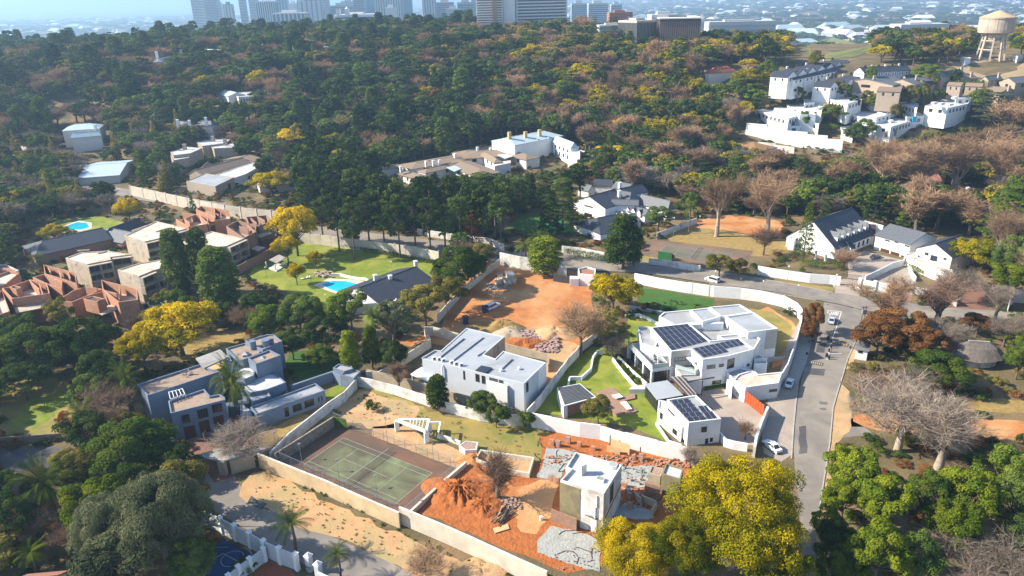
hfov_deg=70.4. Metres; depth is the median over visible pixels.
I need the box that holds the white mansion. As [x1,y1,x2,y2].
[492,129,579,167]
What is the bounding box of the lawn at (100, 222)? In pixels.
[53,216,123,232]
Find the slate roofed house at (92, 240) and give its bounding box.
[21,217,145,264]
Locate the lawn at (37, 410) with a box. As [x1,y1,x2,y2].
[11,392,71,430]
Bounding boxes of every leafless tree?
[0,180,15,186]
[0,201,31,224]
[0,203,16,222]
[1,172,27,180]
[2,502,62,544]
[4,145,13,154]
[17,176,41,187]
[24,145,56,153]
[39,519,75,554]
[45,165,59,183]
[50,148,70,153]
[51,173,81,183]
[56,190,83,209]
[57,164,81,175]
[57,193,86,213]
[62,152,89,160]
[63,156,86,167]
[67,186,91,200]
[69,379,138,413]
[88,403,125,441]
[90,191,121,213]
[113,325,132,339]
[118,308,146,328]
[133,138,161,155]
[141,141,159,152]
[141,162,171,175]
[197,412,275,462]
[220,305,255,330]
[224,132,241,142]
[267,147,288,165]
[280,139,300,150]
[331,114,349,129]
[352,130,374,137]
[361,135,370,145]
[369,131,394,143]
[385,359,410,385]
[394,125,414,139]
[397,535,451,575]
[413,136,432,156]
[448,238,477,254]
[465,441,528,501]
[483,110,506,138]
[539,124,554,132]
[553,298,613,355]
[554,110,581,138]
[573,175,593,185]
[574,111,591,139]
[574,123,596,150]
[575,123,604,149]
[592,168,608,176]
[594,325,632,358]
[605,114,624,121]
[615,113,646,126]
[615,166,649,183]
[616,157,649,184]
[642,163,656,186]
[644,172,664,192]
[649,140,683,156]
[656,171,683,195]
[658,130,672,137]
[670,124,690,147]
[675,114,702,125]
[675,143,687,157]
[675,181,698,201]
[677,162,700,175]
[680,443,702,468]
[681,124,709,146]
[681,147,713,171]
[682,129,714,146]
[685,144,721,159]
[694,170,750,236]
[696,144,722,157]
[698,194,711,210]
[707,158,727,165]
[715,123,734,136]
[722,101,741,120]
[727,105,751,133]
[733,145,758,154]
[736,418,762,439]
[738,194,759,215]
[742,169,799,231]
[743,155,777,177]
[746,172,765,181]
[748,224,781,254]
[750,146,796,171]
[761,165,801,185]
[787,175,808,187]
[792,151,820,171]
[811,193,849,215]
[823,159,855,179]
[825,248,862,269]
[829,160,865,184]
[836,273,918,311]
[836,363,982,450]
[843,365,908,410]
[848,135,922,178]
[856,382,1007,472]
[868,158,881,172]
[878,268,981,325]
[884,134,968,178]
[889,359,944,392]
[894,183,948,229]
[900,133,994,185]
[906,172,935,221]
[920,522,1023,575]
[926,315,976,342]
[927,184,974,228]
[929,133,961,144]
[931,324,970,350]
[939,264,989,303]
[952,192,995,235]
[953,129,986,143]
[966,128,995,147]
[969,277,1021,319]
[976,131,1023,193]
[979,139,1018,153]
[979,207,1023,243]
[983,174,1011,191]
[983,210,1023,234]
[984,127,1023,142]
[986,122,1020,136]
[986,313,1023,346]
[987,101,1023,124]
[987,235,1023,251]
[991,96,1023,126]
[999,200,1023,211]
[1004,164,1023,183]
[1005,248,1023,271]
[1007,311,1023,326]
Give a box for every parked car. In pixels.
[762,439,782,453]
[784,377,794,388]
[828,316,835,323]
[869,253,881,258]
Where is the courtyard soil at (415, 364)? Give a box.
[404,342,444,382]
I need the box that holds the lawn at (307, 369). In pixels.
[286,349,340,381]
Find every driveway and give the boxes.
[171,427,252,482]
[699,387,765,444]
[833,251,900,295]
[871,265,915,283]
[902,292,911,302]
[948,284,986,309]
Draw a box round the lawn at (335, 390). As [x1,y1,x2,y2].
[325,384,345,402]
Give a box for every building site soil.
[399,261,592,357]
[546,350,577,385]
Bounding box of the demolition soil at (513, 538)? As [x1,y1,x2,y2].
[418,432,689,572]
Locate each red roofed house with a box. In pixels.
[11,82,38,97]
[705,66,734,84]
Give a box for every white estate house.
[755,107,819,134]
[786,96,861,125]
[803,93,874,111]
[840,118,910,143]
[851,111,890,130]
[891,101,923,128]
[923,96,971,128]
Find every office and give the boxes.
[596,23,617,33]
[617,18,656,45]
[657,16,702,43]
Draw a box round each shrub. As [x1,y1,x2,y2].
[53,410,75,425]
[364,399,381,410]
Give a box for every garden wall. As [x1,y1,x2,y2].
[331,273,367,280]
[437,434,460,444]
[612,358,637,385]
[618,356,646,384]
[629,305,664,313]
[655,422,681,445]
[719,432,747,451]
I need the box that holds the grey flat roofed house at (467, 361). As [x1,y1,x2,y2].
[411,328,546,411]
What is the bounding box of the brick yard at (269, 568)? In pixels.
[252,560,294,575]
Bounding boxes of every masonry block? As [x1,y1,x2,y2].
[635,493,641,503]
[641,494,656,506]
[651,502,656,515]
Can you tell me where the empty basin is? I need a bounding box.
[476,449,533,477]
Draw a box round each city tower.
[190,0,206,29]
[203,0,222,25]
[220,1,224,16]
[223,2,236,25]
[238,0,248,24]
[248,0,258,20]
[255,0,278,23]
[272,10,310,24]
[275,0,288,12]
[288,1,297,9]
[296,0,325,23]
[324,0,329,19]
[329,3,353,18]
[341,0,352,4]
[353,0,366,13]
[365,0,374,13]
[374,0,403,20]
[385,4,396,16]
[403,0,412,15]
[422,0,436,17]
[436,0,453,17]
[446,5,459,18]
[457,0,474,15]
[471,0,475,15]
[571,0,586,23]
[587,0,607,23]
[610,2,621,11]
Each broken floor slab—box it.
[536,448,574,478]
[537,526,601,571]
[613,502,653,519]
[621,465,650,488]
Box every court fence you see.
[272,449,399,508]
[332,413,450,465]
[406,465,455,507]
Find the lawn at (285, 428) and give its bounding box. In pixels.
[277,414,310,436]
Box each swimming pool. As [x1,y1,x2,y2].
[65,221,91,230]
[314,278,363,292]
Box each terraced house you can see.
[768,68,797,98]
[784,66,806,75]
[789,70,803,98]
[795,64,815,73]
[802,68,814,95]
[804,63,824,70]
[811,78,837,105]
[813,62,833,68]
[813,69,825,83]
[822,59,841,66]
[822,67,835,79]
[824,77,845,97]
[830,57,848,63]
[832,65,839,71]
[833,75,852,94]
[841,74,860,79]
[854,65,868,78]
[875,64,883,76]
[880,64,890,75]
[887,64,897,76]
[894,63,904,78]
[900,63,911,74]
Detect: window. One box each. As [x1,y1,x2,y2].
[181,414,190,423]
[196,408,208,418]
[211,403,222,412]
[284,407,289,416]
[292,403,301,412]
[304,398,314,407]
[475,374,479,381]
[610,481,613,502]
[630,351,634,361]
[638,358,642,370]
[645,366,650,379]
[654,370,666,381]
[701,426,706,432]
[707,364,715,368]
[712,380,720,384]
[727,358,734,368]
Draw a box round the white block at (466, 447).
[459,441,477,454]
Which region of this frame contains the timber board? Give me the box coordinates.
[493,524,509,532]
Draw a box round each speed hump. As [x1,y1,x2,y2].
[810,361,822,365]
[833,341,848,346]
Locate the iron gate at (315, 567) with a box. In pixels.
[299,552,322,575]
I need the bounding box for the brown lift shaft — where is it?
[493,0,496,22]
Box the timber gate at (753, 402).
[745,392,764,415]
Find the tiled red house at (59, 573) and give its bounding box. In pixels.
[24,570,67,575]
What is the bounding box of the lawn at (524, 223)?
[506,214,577,234]
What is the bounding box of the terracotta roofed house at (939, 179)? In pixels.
[891,174,986,215]
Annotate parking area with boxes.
[0,447,60,471]
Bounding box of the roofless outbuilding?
[644,463,683,500]
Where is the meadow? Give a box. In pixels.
[802,38,871,58]
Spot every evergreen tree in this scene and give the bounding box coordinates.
[0,61,16,91]
[0,158,10,170]
[0,312,36,341]
[0,322,73,369]
[0,361,52,400]
[0,490,40,541]
[1,154,24,168]
[5,185,32,192]
[10,198,38,222]
[17,188,40,198]
[21,156,46,166]
[21,164,48,176]
[25,49,40,70]
[26,110,47,134]
[29,96,53,129]
[31,194,48,213]
[36,193,64,214]
[38,167,63,183]
[39,154,59,167]
[41,296,75,321]
[42,41,63,71]
[43,315,122,358]
[51,178,81,187]
[51,409,108,446]
[56,473,125,530]
[59,446,113,486]
[64,372,109,404]
[65,485,156,571]
[66,528,153,575]
[68,328,112,349]
[73,348,127,378]
[78,43,100,80]
[78,415,179,477]
[88,180,114,208]
[94,41,104,58]
[99,148,121,160]
[105,35,123,56]
[105,468,217,574]
[111,67,131,87]
[111,461,155,491]
[120,59,136,78]
[124,77,143,99]
[134,148,152,159]
[137,161,157,180]
[144,151,168,166]
[147,442,203,472]
[150,86,165,107]
[155,288,187,306]
[156,458,211,510]
[158,227,192,289]
[165,535,216,575]
[166,162,185,179]
[177,95,191,123]
[177,295,203,307]
[184,227,214,290]
[188,42,203,53]
[194,245,242,305]
[206,302,231,325]
[236,136,256,153]
[236,292,278,312]
[244,304,292,333]
[253,155,277,171]
[255,54,279,72]
[274,140,287,149]
[275,295,324,333]
[276,327,309,359]
[281,154,292,166]
[281,292,306,315]
[284,30,304,57]
[290,61,309,84]
[292,96,307,129]
[301,315,349,345]
[301,343,337,366]
[322,288,366,333]
[330,94,344,117]
[330,134,347,148]
[333,32,351,49]
[333,47,351,62]
[333,110,344,121]
[339,329,360,369]
[340,128,365,139]
[349,102,372,141]
[350,158,363,174]
[357,194,372,222]
[361,325,380,368]
[365,86,379,111]
[365,149,380,173]
[366,299,415,339]
[376,340,409,364]
[378,149,402,164]
[379,138,403,161]
[380,181,401,224]
[383,98,402,137]
[383,114,400,137]
[386,30,402,48]
[386,48,400,66]
[386,138,409,158]
[396,284,447,326]
[400,93,413,119]
[405,130,429,144]
[406,138,428,156]
[411,182,428,227]
[418,127,435,147]
[423,182,438,212]
[424,33,442,59]
[425,373,449,410]
[428,197,445,231]
[430,246,490,285]
[430,275,470,312]
[431,107,448,138]
[432,116,456,154]
[440,89,455,110]
[448,105,461,128]
[449,232,474,247]
[450,65,458,77]
[451,66,472,104]
[454,128,475,149]
[455,95,469,106]
[458,185,479,235]
[459,57,473,76]
[459,62,475,88]
[465,390,501,413]
[472,242,499,261]
[473,218,491,235]
[485,404,511,427]
[508,176,528,212]
[517,412,535,430]
[524,172,537,202]
[526,234,563,274]
[534,170,556,181]
[540,183,560,198]
[550,80,579,105]
[575,158,591,164]
[580,394,612,423]
[581,149,598,158]
[591,307,629,350]
[600,146,617,164]
[604,137,629,145]
[604,165,626,181]
[605,213,643,268]
[611,150,625,160]
[614,122,631,137]
[617,151,645,164]
[622,123,641,137]
[645,152,663,159]
[645,206,676,230]
[651,138,669,146]
[656,169,674,188]
[663,159,674,170]
[674,153,685,161]
[674,153,695,169]
[675,138,696,150]
[686,123,707,130]
[698,179,721,205]
[702,124,717,134]
[705,140,729,152]
[705,254,739,276]
[714,156,728,164]
[714,170,737,184]
[722,158,744,168]
[725,258,749,277]
[728,145,748,153]
[741,171,762,186]
[749,67,764,77]
[757,59,779,73]
[775,158,794,169]
[787,153,798,161]
[795,86,805,104]
[795,177,829,209]
[799,163,822,178]
[800,302,824,333]
[800,321,822,342]
[801,110,808,122]
[807,50,824,64]
[809,502,845,542]
[812,542,855,575]
[815,518,858,547]
[818,104,848,123]
[819,470,866,515]
[822,443,881,483]
[825,180,842,192]
[829,191,850,211]
[829,194,847,208]
[831,157,858,163]
[833,80,849,92]
[834,171,866,205]
[839,84,852,97]
[841,517,915,575]
[843,123,869,146]
[847,545,872,575]
[849,95,860,103]
[850,183,873,211]
[850,474,918,522]
[853,150,867,170]
[853,159,871,174]
[854,187,885,219]
[856,118,877,140]
[858,96,872,106]
[860,90,875,110]
[863,197,892,218]
[865,65,876,77]
[866,93,876,111]
[882,182,901,194]
[884,185,908,218]
[885,528,948,575]
[888,138,908,147]
[890,103,904,119]
[899,467,959,527]
[901,84,920,102]
[905,348,977,386]
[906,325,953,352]
[907,136,926,142]
[909,139,926,145]
[911,63,947,75]
[918,85,929,105]
[921,88,930,106]
[921,497,985,557]
[922,74,938,86]
[929,71,940,81]
[933,88,947,101]
[933,183,960,219]
[936,466,1011,523]
[940,162,972,184]
[943,204,964,227]
[948,237,997,268]
[950,69,962,80]
[956,188,986,219]
[966,89,985,105]
[966,164,987,183]
[966,167,976,175]
[970,443,1023,488]
[979,88,992,106]
[989,186,1023,204]
[989,261,1023,289]
[990,250,1023,289]
[993,512,1023,556]
[994,234,1023,261]
[994,469,1023,522]
[1002,339,1023,379]
[1006,174,1023,188]
[1012,130,1023,138]
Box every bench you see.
[612,393,622,398]
[620,401,631,409]
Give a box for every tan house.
[852,75,902,111]
[892,74,928,102]
[917,66,964,92]
[944,71,977,100]
[963,73,1002,95]
[984,86,1013,103]
[998,76,1023,98]
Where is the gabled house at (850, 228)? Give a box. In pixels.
[786,207,883,262]
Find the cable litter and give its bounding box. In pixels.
[534,438,649,563]
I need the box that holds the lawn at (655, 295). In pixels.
[637,288,713,310]
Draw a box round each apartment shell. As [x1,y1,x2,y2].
[0,264,56,331]
[32,265,79,299]
[58,280,141,327]
[65,249,133,287]
[118,260,168,307]
[125,221,187,261]
[176,206,230,234]
[183,231,249,267]
[226,215,274,258]
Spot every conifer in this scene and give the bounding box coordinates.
[462,214,483,247]
[793,201,815,260]
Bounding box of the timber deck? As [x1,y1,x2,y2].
[596,387,636,416]
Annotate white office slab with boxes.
[476,0,503,25]
[503,0,515,22]
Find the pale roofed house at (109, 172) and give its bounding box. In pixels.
[77,159,134,184]
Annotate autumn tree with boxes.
[0,196,18,201]
[35,223,70,236]
[103,116,122,125]
[110,197,141,220]
[112,326,166,370]
[132,300,221,355]
[162,123,176,131]
[191,75,206,92]
[244,171,291,196]
[245,69,268,88]
[263,205,317,255]
[269,234,300,264]
[276,128,313,143]
[285,263,305,284]
[305,250,322,268]
[322,132,339,139]
[386,142,405,160]
[417,86,435,93]
[440,43,457,50]
[481,75,504,81]
[481,81,504,87]
[490,37,512,50]
[508,51,524,57]
[518,119,539,132]
[520,44,545,56]
[522,83,552,93]
[527,36,548,43]
[529,54,539,60]
[534,47,552,54]
[550,79,589,87]
[551,67,577,75]
[552,98,580,107]
[553,74,567,81]
[557,37,577,47]
[569,63,594,72]
[573,68,600,76]
[585,93,617,104]
[586,84,613,95]
[588,273,643,310]
[591,62,613,66]
[592,515,684,575]
[593,132,613,143]
[595,144,626,152]
[610,81,638,92]
[619,40,635,45]
[620,88,640,96]
[630,95,647,103]
[635,116,644,123]
[636,43,650,48]
[637,84,651,94]
[638,118,658,133]
[640,97,654,106]
[641,123,670,135]
[644,505,729,575]
[645,70,667,79]
[651,105,669,117]
[656,48,677,60]
[660,56,684,63]
[660,118,682,131]
[661,452,810,572]
[671,68,699,76]
[679,111,702,121]
[680,75,696,83]
[681,172,697,181]
[686,78,708,94]
[692,97,701,104]
[693,115,722,126]
[700,44,721,62]
[710,38,728,45]
[726,141,740,150]
[730,68,771,82]
[736,524,819,575]
[737,59,759,68]
[738,101,755,119]
[746,147,761,155]
[748,44,766,60]
[753,76,769,88]
[763,33,783,36]
[769,35,783,41]
[781,36,789,42]
[782,45,798,60]
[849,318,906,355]
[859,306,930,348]
[866,44,896,62]
[940,38,963,55]
[962,165,983,181]
[982,191,999,202]
[984,168,1007,177]
[1011,44,1023,48]
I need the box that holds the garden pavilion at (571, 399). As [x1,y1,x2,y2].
[557,383,594,418]
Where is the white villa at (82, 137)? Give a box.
[62,123,105,152]
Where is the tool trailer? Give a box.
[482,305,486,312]
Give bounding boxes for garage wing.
[874,224,937,257]
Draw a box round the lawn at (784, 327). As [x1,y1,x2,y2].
[749,308,791,356]
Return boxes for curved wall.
[567,350,602,385]
[625,313,658,325]
[767,356,785,365]
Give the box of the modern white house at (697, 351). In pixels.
[627,304,781,411]
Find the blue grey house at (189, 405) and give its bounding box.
[137,334,360,441]
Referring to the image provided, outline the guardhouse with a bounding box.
[854,340,870,360]
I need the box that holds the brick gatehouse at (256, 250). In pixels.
[251,245,266,256]
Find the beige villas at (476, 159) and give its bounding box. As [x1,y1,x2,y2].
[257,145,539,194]
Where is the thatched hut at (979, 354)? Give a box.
[948,340,1003,367]
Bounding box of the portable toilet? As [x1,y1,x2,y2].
[462,315,468,324]
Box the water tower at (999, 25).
[974,10,1017,61]
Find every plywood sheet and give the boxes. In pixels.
[606,445,619,454]
[610,438,629,454]
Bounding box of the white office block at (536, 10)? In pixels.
[515,0,566,21]
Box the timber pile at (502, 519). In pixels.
[490,504,516,526]
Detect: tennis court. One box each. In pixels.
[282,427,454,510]
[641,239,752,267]
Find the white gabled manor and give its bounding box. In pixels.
[173,117,218,136]
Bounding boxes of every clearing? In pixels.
[655,227,791,255]
[690,214,785,237]
[851,412,1023,442]
[950,396,1023,412]
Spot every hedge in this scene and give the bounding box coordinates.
[183,157,223,170]
[198,156,217,162]
[342,245,431,262]
[563,248,600,260]
[597,254,637,264]
[704,383,725,390]
[795,257,827,267]
[819,123,839,128]
[827,259,844,269]
[904,261,924,274]
[942,80,988,87]
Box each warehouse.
[704,19,776,32]
[890,22,949,29]
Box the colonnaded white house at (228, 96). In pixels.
[216,90,253,105]
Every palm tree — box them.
[3,451,79,525]
[10,537,48,572]
[25,252,44,273]
[64,395,95,436]
[106,357,143,411]
[208,348,255,416]
[269,503,313,551]
[324,540,352,575]
[361,303,382,348]
[514,237,532,256]
[527,229,546,242]
[682,202,698,233]
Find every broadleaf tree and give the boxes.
[0,468,23,492]
[1,176,20,185]
[27,148,49,156]
[38,171,65,183]
[43,188,60,194]
[98,182,116,194]
[135,165,156,182]
[160,131,168,141]
[232,143,253,154]
[238,126,255,134]
[242,133,253,138]
[251,134,267,145]
[257,115,268,122]
[264,125,278,133]
[269,127,282,136]
[331,140,340,150]
[393,146,409,162]
[405,140,421,159]
[619,144,635,151]
[645,160,654,167]
[649,161,672,172]
[677,192,701,214]
[697,171,716,176]
[697,176,720,187]
[698,84,714,95]
[703,134,727,145]
[709,83,728,96]
[711,96,724,103]
[715,45,733,61]
[734,164,750,187]
[743,89,770,100]
[744,82,761,99]
[780,192,802,216]
[797,186,820,210]
[818,175,836,191]
[863,183,885,216]
[864,172,889,187]
[890,171,912,179]
[893,167,915,180]
[903,44,925,65]
[930,207,952,223]
[933,207,959,224]
[987,199,1013,213]
[1001,327,1023,344]
[1006,124,1023,134]
[1007,311,1023,324]
[1009,36,1023,53]
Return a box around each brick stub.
[548,438,554,445]
[548,474,553,481]
[553,475,559,484]
[556,440,560,447]
[565,436,570,443]
[577,441,581,447]
[621,481,626,487]
[626,501,631,508]
[627,492,631,499]
[638,453,643,461]
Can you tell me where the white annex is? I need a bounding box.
[657,395,720,445]
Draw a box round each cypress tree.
[0,121,10,145]
[2,173,14,186]
[6,203,22,233]
[9,130,21,154]
[10,195,24,219]
[11,160,21,174]
[41,143,48,154]
[41,171,54,191]
[43,134,53,148]
[45,184,58,211]
[48,135,55,151]
[59,160,71,175]
[72,179,88,209]
[109,132,121,159]
[113,141,123,160]
[129,118,133,133]
[135,149,143,167]
[149,121,156,132]
[156,172,170,192]
[159,159,171,179]
[161,162,175,186]
[173,109,180,128]
[187,191,196,213]
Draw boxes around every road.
[80,184,1023,324]
[204,472,414,575]
[794,301,869,575]
[838,384,874,436]
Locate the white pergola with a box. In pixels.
[394,418,440,443]
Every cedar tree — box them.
[0,179,10,196]
[0,209,7,235]
[19,155,38,173]
[58,161,78,186]
[126,106,138,125]
[130,147,144,167]
[134,160,157,189]
[150,131,164,151]
[153,136,170,158]
[161,101,180,124]
[191,117,207,135]
[199,60,213,76]
[214,58,225,66]
[233,116,246,134]
[242,59,255,78]
[247,97,262,115]
[255,103,272,117]
[260,98,278,120]
[261,141,282,164]
[262,114,272,132]
[279,86,292,100]
[281,123,293,141]
[290,177,318,216]
[306,66,322,97]
[333,68,350,83]
[342,65,352,79]
[347,50,363,63]
[358,91,365,104]
[372,178,382,213]
[392,179,408,213]
[401,186,412,205]
[406,48,425,73]
[416,41,427,56]
[439,196,458,232]
[466,176,483,214]
[469,171,511,214]
[473,120,488,144]
[477,57,497,78]
[479,91,492,110]
[488,101,514,137]
[503,29,517,50]
[506,37,515,56]
[519,26,528,42]
[519,31,541,55]
[529,174,555,206]
[534,90,546,117]
[537,193,563,234]
[542,177,581,228]
[560,32,580,49]
[563,71,581,95]
[564,78,579,95]
[567,110,578,137]
[578,36,589,45]
[582,102,600,121]
[587,160,606,182]
[590,56,603,69]
[593,145,609,168]
[597,64,610,78]
[603,133,618,145]
[605,26,618,40]
[607,38,617,51]
[613,41,627,61]
[622,64,642,82]
[623,30,634,42]
[628,142,644,159]
[638,124,654,146]
[638,154,650,167]
[642,98,669,117]
[644,129,663,144]
[656,82,671,106]
[665,50,686,75]
[668,59,682,80]
[668,62,687,86]
[675,36,688,46]
[696,98,709,114]
[697,162,715,174]
[698,116,713,130]
[710,141,719,156]
[710,180,740,210]
[711,101,723,115]
[717,144,727,156]
[726,156,740,172]
[729,181,748,210]
[734,151,744,163]
[791,155,810,176]
[818,195,833,217]
[862,183,890,222]
[890,152,912,180]
[890,191,928,227]
[965,92,1018,123]
[974,181,1023,243]
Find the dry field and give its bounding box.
[322,388,548,464]
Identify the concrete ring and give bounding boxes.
[495,278,500,284]
[505,278,511,284]
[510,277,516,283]
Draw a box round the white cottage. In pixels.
[578,184,594,196]
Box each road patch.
[247,496,266,509]
[798,426,807,453]
[810,368,824,375]
[816,341,827,352]
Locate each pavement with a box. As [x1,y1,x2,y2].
[762,321,804,461]
[790,337,811,383]
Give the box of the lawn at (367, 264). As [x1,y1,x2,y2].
[249,243,432,307]
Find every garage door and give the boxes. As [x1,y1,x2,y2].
[183,425,196,438]
[198,420,210,433]
[213,415,224,426]
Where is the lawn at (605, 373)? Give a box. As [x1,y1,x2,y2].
[536,347,665,440]
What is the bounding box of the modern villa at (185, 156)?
[171,136,237,172]
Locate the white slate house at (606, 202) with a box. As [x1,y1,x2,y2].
[574,178,675,241]
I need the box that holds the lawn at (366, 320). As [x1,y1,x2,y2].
[363,314,375,324]
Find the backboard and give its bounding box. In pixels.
[658,251,671,260]
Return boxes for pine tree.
[0,92,13,115]
[29,49,43,59]
[34,43,43,56]
[75,83,100,102]
[86,50,102,83]
[102,60,118,78]
[114,87,127,117]
[133,57,152,77]
[159,65,176,76]
[165,56,182,67]
[207,49,229,60]
[228,58,246,82]
[247,48,264,60]
[248,52,263,65]
[267,52,282,67]
[282,87,303,100]
[285,142,311,167]
[288,165,310,201]
[290,144,313,167]
[292,74,312,92]
[294,37,308,55]
[296,117,314,133]
[296,159,309,169]
[296,174,322,198]
[297,139,317,153]
[298,154,322,184]
[299,93,318,124]
[301,130,321,144]
[305,196,334,234]
[306,159,331,194]
[310,133,334,157]
[310,170,331,217]
[311,112,332,123]
[311,144,332,159]
[312,106,325,123]
[316,138,336,159]
[319,94,338,115]
[319,198,349,251]
[320,77,344,92]
[320,159,342,214]
[320,179,342,208]
[326,157,344,168]
[329,158,351,187]
[331,150,354,178]
[335,201,364,259]
[336,136,355,153]
[338,180,358,198]
[341,168,362,195]
[344,90,360,109]
[344,136,365,157]
[345,172,372,202]
[349,192,381,240]
[351,171,373,195]
[353,69,370,86]
[354,34,365,48]
[354,150,374,171]
[361,47,379,59]
[364,172,391,216]
[366,107,376,121]
[369,113,396,136]
[369,143,391,173]
[370,200,393,241]
[371,71,386,77]
[378,93,394,108]
[380,176,403,193]
[382,202,410,257]
[384,62,401,81]
[392,67,414,80]
[392,95,413,107]
[395,86,420,97]
[400,191,426,245]
[409,176,430,235]
[414,173,441,230]
[415,63,431,85]
[415,197,440,249]
[419,116,436,145]
[430,204,457,254]
[431,45,450,58]
[439,174,461,232]
[440,33,456,48]
[445,100,462,122]
[445,196,471,231]
[454,32,465,45]
[455,111,481,148]
[456,55,472,65]
[460,33,476,42]
[465,52,477,61]
[470,183,491,236]
[475,183,513,239]
[489,173,516,234]
[556,169,583,208]
[569,163,592,198]
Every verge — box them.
[239,470,461,575]
[642,256,833,291]
[816,385,850,575]
[845,343,855,368]
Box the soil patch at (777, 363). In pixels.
[760,307,795,367]
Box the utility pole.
[860,305,867,328]
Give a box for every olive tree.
[0,84,17,102]
[0,146,16,154]
[0,523,22,569]
[3,133,26,147]
[7,166,22,173]
[13,150,33,162]
[15,174,40,183]
[21,333,45,352]
[22,184,47,196]
[47,447,79,475]
[52,193,65,211]
[54,152,76,160]
[56,185,75,194]
[74,166,84,175]
[108,411,147,440]
[122,146,136,154]
[123,141,136,156]
[132,305,164,321]
[147,288,177,305]
[188,97,203,110]
[197,77,224,94]
[238,102,263,117]
[242,78,251,90]
[246,130,265,135]
[258,137,274,147]
[266,140,276,161]
[278,143,288,151]
[283,193,306,207]
[288,122,303,141]
[323,131,339,139]
[389,131,409,139]
[412,114,425,120]
[415,121,432,136]
[426,62,445,87]
[460,106,468,112]
[517,65,532,80]
[526,86,550,97]
[537,63,547,71]
[581,134,604,148]
[585,160,607,176]
[586,108,604,114]
[587,120,604,131]
[592,103,608,117]
[594,152,618,162]
[597,128,614,140]
[602,93,621,104]
[613,160,630,165]
[615,65,631,76]
[618,55,634,63]
[625,48,650,61]
[631,62,649,72]
[640,147,655,153]
[642,85,668,97]
[643,140,659,152]
[651,154,671,165]
[662,115,676,121]
[669,160,686,173]
[672,176,695,187]
[690,39,712,48]
[692,175,707,195]
[697,92,719,100]
[702,100,721,109]
[705,165,724,173]
[708,165,735,173]
[712,108,728,120]
[716,168,733,180]
[718,94,735,100]
[719,151,739,164]
[733,41,750,66]
[746,82,767,89]
[748,40,777,58]
[767,44,790,60]
[773,48,800,62]
[776,41,793,57]
[792,177,806,191]
[808,184,829,211]
[816,160,833,169]
[844,187,866,208]
[879,194,907,223]
[912,37,941,59]
[919,131,940,137]
[924,44,951,62]
[928,40,957,63]
[928,131,949,139]
[956,209,986,227]
[958,127,979,133]
[974,161,997,185]
[981,184,1007,194]
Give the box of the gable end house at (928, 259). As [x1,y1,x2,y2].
[904,234,974,280]
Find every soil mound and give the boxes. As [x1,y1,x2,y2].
[421,477,508,511]
[452,557,508,575]
[456,452,485,466]
[457,495,505,519]
[481,319,526,332]
[492,326,523,337]
[505,337,549,348]
[534,324,577,340]
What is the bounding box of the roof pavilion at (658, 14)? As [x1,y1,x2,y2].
[647,11,679,36]
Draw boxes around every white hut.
[960,57,970,65]
[1012,54,1023,62]
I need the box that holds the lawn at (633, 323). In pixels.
[624,315,658,351]
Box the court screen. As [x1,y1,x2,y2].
[333,416,346,428]
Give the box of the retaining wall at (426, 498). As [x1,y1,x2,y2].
[410,461,466,511]
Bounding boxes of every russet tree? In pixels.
[68,69,84,81]
[122,53,135,57]
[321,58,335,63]
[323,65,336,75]
[430,87,441,95]
[959,312,996,336]
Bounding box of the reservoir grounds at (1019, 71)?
[947,57,1023,78]
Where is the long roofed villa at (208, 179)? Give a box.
[186,154,267,195]
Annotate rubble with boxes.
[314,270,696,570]
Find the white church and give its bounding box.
[334,6,374,19]
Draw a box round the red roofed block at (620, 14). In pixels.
[607,10,632,22]
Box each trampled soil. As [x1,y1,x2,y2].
[322,391,419,428]
[372,424,463,467]
[469,321,509,339]
[475,472,557,533]
[532,341,577,372]
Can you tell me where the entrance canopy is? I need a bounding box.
[191,446,271,475]
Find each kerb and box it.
[643,261,830,291]
[709,283,814,299]
[790,337,799,375]
[791,341,811,458]
[815,383,840,532]
[841,341,855,380]
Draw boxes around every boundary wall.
[0,433,61,444]
[129,185,277,218]
[194,513,300,571]
[224,545,267,575]
[237,249,280,274]
[257,453,400,527]
[262,237,275,248]
[269,379,357,458]
[274,417,334,461]
[299,232,439,259]
[357,377,531,425]
[366,327,458,378]
[366,369,511,413]
[398,506,547,575]
[417,228,503,249]
[437,259,499,322]
[500,252,566,275]
[505,343,549,372]
[526,335,596,412]
[531,413,685,460]
[553,274,569,283]
[562,246,604,259]
[634,273,802,393]
[649,258,699,271]
[656,218,696,238]
[744,130,806,147]
[746,123,842,152]
[752,406,768,457]
[757,266,840,285]
[758,142,794,152]
[857,277,888,293]
[865,259,904,279]
[908,267,916,280]
[911,287,957,306]
[1007,289,1023,311]
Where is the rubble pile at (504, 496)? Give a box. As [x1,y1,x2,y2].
[497,495,513,514]
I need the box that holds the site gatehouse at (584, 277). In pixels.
[570,267,595,285]
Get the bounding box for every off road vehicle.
[485,301,500,310]
[704,275,719,282]
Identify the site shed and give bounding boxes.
[504,270,514,278]

